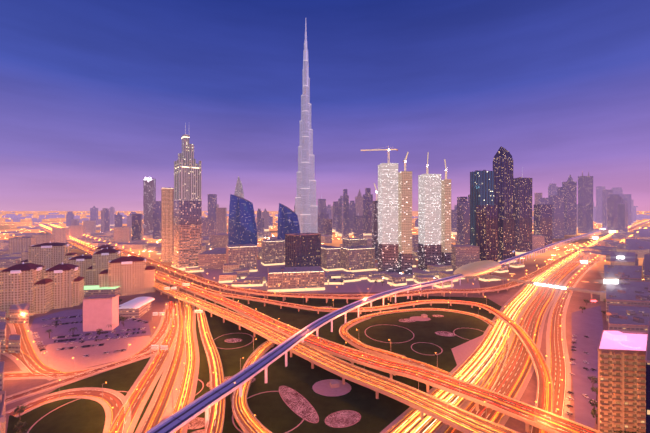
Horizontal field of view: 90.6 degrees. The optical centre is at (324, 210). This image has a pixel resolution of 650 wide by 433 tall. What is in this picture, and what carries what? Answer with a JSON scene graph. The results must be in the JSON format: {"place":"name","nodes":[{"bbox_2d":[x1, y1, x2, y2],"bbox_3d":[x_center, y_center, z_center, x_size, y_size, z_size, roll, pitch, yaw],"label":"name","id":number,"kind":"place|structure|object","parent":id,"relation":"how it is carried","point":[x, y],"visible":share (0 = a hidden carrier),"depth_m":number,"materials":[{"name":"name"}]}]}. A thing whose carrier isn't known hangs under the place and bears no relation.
{"place":"outdoors","nodes":[
{"label":"outdoors","id":0,"kind":"place"},
{"bbox_2d":[0,391,5,432],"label":"corner building","id":1,"kind":"structure","parent":0,"point":[2,411],"depth_m":146.17,"materials":[{"name":"blue glass"}]},
{"bbox_2d":[0,211,649,432],"bbox_3d":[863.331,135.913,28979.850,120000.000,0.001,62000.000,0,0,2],"label":"ground","id":2,"kind":"structure","parent":0,"point":[592,278],"depth_m":567.00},
{"bbox_2d":[9,236,36,253],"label":"building","id":3,"kind":"structure","parent":2,"relation":"on","point":[19,244],"depth_m":861.57,"materials":[{"name":"beige concrete"}]},
{"bbox_2d":[21,251,27,260],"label":"building","id":4,"kind":"structure","parent":2,"relation":"on","point":[24,255],"depth_m":751.58,"materials":[{"name":"beige concrete"}]},
{"bbox_2d":[32,233,54,243],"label":"building","id":5,"kind":"structure","parent":2,"relation":"on","point":[44,238],"depth_m":1037.57,"materials":[{"name":"beige concrete"}]},
{"bbox_2d":[52,228,68,242],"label":"building","id":6,"kind":"structure","parent":2,"relation":"on","point":[61,235],"depth_m":1297.12,"materials":[{"name":"beige concrete"}]},
{"bbox_2d":[68,225,84,237],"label":"building","id":7,"kind":"structure","parent":2,"relation":"on","point":[76,231],"depth_m":1528.56,"materials":[{"name":"beige concrete"}]},
{"bbox_2d":[0,241,154,316],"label":"apartment buildings","id":8,"kind":"structure","parent":2,"relation":"on","point":[44,277],"depth_m":497.00,"materials":[{"name":"beige concrete"}]},
{"bbox_2d":[83,220,95,234],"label":"building","id":9,"kind":"structure","parent":2,"relation":"on","point":[90,226],"depth_m":1808.42,"materials":[{"name":"beige glass"}]},
{"bbox_2d":[83,294,154,331],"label":"building","id":10,"kind":"structure","parent":2,"relation":"on","point":[101,311],"depth_m":364.19,"materials":[{"name":"pink concrete"}]},
{"bbox_2d":[114,226,130,242],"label":"building","id":11,"kind":"structure","parent":2,"relation":"on","point":[122,234],"depth_m":1289.13,"materials":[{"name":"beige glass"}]},
{"bbox_2d":[132,214,142,239],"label":"tower","id":12,"kind":"structure","parent":2,"relation":"on","point":[137,226],"depth_m":1397.70,"materials":[{"name":"blue glass"}]},
{"bbox_2d":[143,178,155,233],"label":"tower","id":13,"kind":"structure","parent":2,"relation":"on","point":[149,192],"depth_m":1609.45,"materials":[{"name":"grey glass"}]},
{"bbox_2d":[153,201,160,238],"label":"tower","id":14,"kind":"structure","parent":2,"relation":"on","point":[156,219],"depth_m":1508.51,"materials":[{"name":"blue glass"}]},
{"bbox_2d":[161,187,173,261],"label":"high-rise building","id":15,"kind":"structure","parent":2,"relation":"on","point":[167,224],"depth_m":844.93,"materials":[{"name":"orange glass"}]},
{"bbox_2d":[150,283,203,356],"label":"road sign gantries","id":16,"kind":"object","parent":2,"relation":"on","point":[164,347],"visible":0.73,"depth_m":397.66,"materials":[{"name":"silver metal"}]},
{"bbox_2d":[171,123,201,270],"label":"skyscraper","id":17,"kind":"structure","parent":2,"relation":"on","point":[187,200],"depth_m":741.49,"materials":[{"name":"beige glass"}]},
{"bbox_2d":[202,217,207,236],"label":"tower","id":18,"kind":"structure","parent":2,"relation":"on","point":[204,226],"depth_m":1599.68,"materials":[{"name":"grey glass"}]},
{"bbox_2d":[208,194,216,235],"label":"tower","id":19,"kind":"structure","parent":2,"relation":"on","point":[212,202],"depth_m":1594.07,"materials":[{"name":"grey glass"}]},
{"bbox_2d":[216,208,226,233],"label":"tower","id":20,"kind":"structure","parent":2,"relation":"on","point":[221,220],"depth_m":1500.22,"materials":[{"name":"beige glass"}]},
{"bbox_2d":[234,177,243,197],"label":"skyscraper","id":21,"kind":"structure","parent":2,"relation":"on","point":[239,192],"depth_m":1597.77,"materials":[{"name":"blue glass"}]},
{"bbox_2d":[228,194,256,244],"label":"curved skyscraper","id":22,"kind":"structure","parent":2,"relation":"on","point":[242,228],"depth_m":1037.45,"materials":[{"name":"blue glass"}]},
{"bbox_2d":[198,233,374,291],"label":"low-rise buildings","id":23,"kind":"structure","parent":2,"relation":"on","point":[306,259],"depth_m":709.27,"materials":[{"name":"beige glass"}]},
{"bbox_2d":[277,203,299,239],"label":"curved skyscraper","id":24,"kind":"structure","parent":2,"relation":"on","point":[288,222],"depth_m":1087.13,"materials":[{"name":"blue glass"}]},
{"bbox_2d":[7,260,602,432],"bbox_3d":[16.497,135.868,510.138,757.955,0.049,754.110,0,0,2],"label":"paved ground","id":25,"kind":"structure","parent":2,"relation":"on","point":[297,394],"depth_m":297.12,"materials":[{"name":"concrete"}]},
{"bbox_2d":[32,315,596,414],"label":"parked cars","id":26,"kind":"object","parent":25,"relation":"on","point":[568,392],"visible":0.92,"depth_m":335.45,"materials":[{"name":"white paint"}]},
{"bbox_2d":[330,314,427,387],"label":"garden kiosks","id":27,"kind":"object","parent":25,"relation":"on","point":[334,383],"visible":0.92,"depth_m":247.52,"materials":[{"name":"concrete"}]},
{"bbox_2d":[295,18,317,232],"bbox_3d":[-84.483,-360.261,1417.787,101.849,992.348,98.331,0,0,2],"label":"skyscraper","id":28,"kind":"structure","parent":2,"relation":"on","point":[306,209],"depth_m":1418.09,"materials":[{"name":"silver glass"}]},
{"bbox_2d":[0,175,649,287],"bbox_3d":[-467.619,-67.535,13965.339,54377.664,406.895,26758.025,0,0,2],"label":"city buildings","id":29,"kind":"structure","parent":2,"relation":"on","point":[342,216],"depth_m":1622.95,"materials":[{"name":"grey glass"}]},
{"bbox_2d":[0,228,649,390],"bbox_3d":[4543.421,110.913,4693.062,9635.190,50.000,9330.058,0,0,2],"label":"buildings","id":30,"kind":"structure","parent":2,"relation":"on","point":[624,284],"depth_m":446.94,"materials":[{"name":"blue glass"}]},
{"bbox_2d":[6,222,644,432],"bbox_3d":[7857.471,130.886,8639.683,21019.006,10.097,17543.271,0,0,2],"label":"highway interchange","id":31,"kind":"structure","parent":2,"relation":"on","point":[526,421],"depth_m":290.98,"materials":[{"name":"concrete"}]},
{"bbox_2d":[4,220,648,432],"bbox_3d":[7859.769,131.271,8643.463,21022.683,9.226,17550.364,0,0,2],"label":"road surfaces","id":32,"kind":"object","parent":31,"relation":"on","point":[113,400],"visible":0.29,"depth_m":274.54,"materials":[{"name":"asphalt"}]},
{"bbox_2d":[10,246,597,432],"bbox_3d":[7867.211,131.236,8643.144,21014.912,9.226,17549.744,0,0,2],"label":"yellow road markings","id":33,"kind":"object","parent":32,"relation":"on","point":[328,355],"visible":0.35,"depth_m":272.83,"materials":[{"name":"orange paint"}]},
{"bbox_2d":[5,221,648,432],"bbox_3d":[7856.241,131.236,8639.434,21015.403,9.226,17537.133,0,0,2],"label":"white road markings","id":34,"kind":"object","parent":32,"relation":"on","point":[332,360],"visible":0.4,"depth_m":273.93,"materials":[{"name":"white paint"}]},
{"bbox_2d":[75,243,582,431],"bbox_3d":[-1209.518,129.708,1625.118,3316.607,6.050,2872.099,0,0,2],"label":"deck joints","id":35,"kind":"object","parent":32,"relation":"on","point":[359,357],"visible":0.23,"depth_m":275.39,"materials":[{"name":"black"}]},
{"bbox_2d":[34,221,647,432],"bbox_3d":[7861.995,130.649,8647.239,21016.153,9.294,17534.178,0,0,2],"label":"light trails","id":36,"kind":"object","parent":32,"relation":"on","point":[416,428],"visible":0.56,"depth_m":272.26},
{"bbox_2d":[2,224,649,432],"bbox_3d":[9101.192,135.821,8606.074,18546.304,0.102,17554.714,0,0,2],"label":"road verges","id":37,"kind":"structure","parent":2,"relation":"on","point":[103,403],"depth_m":266.18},
{"bbox_2d":[13,277,644,432],"bbox_3d":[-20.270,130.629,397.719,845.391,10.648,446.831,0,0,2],"label":"trees","id":38,"kind":"object","parent":2,"relation":"on","point":[593,411],"visible":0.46,"depth_m":227.80,"materials":[{"name":"green plant"}]},
{"bbox_2d":[19,220,647,431],"bbox_3d":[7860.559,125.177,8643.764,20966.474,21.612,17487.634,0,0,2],"label":"street lamps","id":39,"kind":"object","parent":2,"relation":"on","point":[344,344],"visible":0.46,"depth_m":302.38,"materials":[{"name":"silver metal"}]},
{"bbox_2d":[145,219,637,432],"bbox_3d":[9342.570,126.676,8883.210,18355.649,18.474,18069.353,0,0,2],"label":"metro viaduct","id":40,"kind":"object","parent":2,"relation":"on","point":[179,419],"visible":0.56,"depth_m":261.72,"materials":[{"name":"grey"}]},
{"bbox_2d":[361,146,451,274],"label":"towers under construction","id":41,"kind":"structure","parent":2,"relation":"on","point":[392,211],"depth_m":705.84,"materials":[{"name":"white concrete"}]},
{"bbox_2d":[453,260,605,300],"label":"metro station","id":42,"kind":"object","parent":2,"relation":"on","point":[483,268],"visible":0.9,"depth_m":589.27,"materials":[{"name":"gold metal"}]},
{"bbox_2d":[451,146,630,270],"bbox_3d":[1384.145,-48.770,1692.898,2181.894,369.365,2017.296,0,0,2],"label":"skyscrapers","id":43,"kind":"structure","parent":2,"relation":"on","point":[495,218],"depth_m":980.97,"materials":[{"name":"grey glass"}]},
{"bbox_2d":[597,304,649,432],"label":"residential tower","id":44,"kind":"structure","parent":2,"relation":"on","point":[623,349],"depth_m":190.00,"materials":[{"name":"beige concrete"}]},
{"bbox_2d":[0,0,649,210],"label":"sky","id":45,"kind":"structure","parent":0,"point":[98,97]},
{"bbox_2d":[9,149,646,431],"bbox_3d":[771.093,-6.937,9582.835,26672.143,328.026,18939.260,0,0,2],"label":"lens stars","id":46,"kind":"object","parent":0,"point":[596,241],"visible":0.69,"depth_m":885.77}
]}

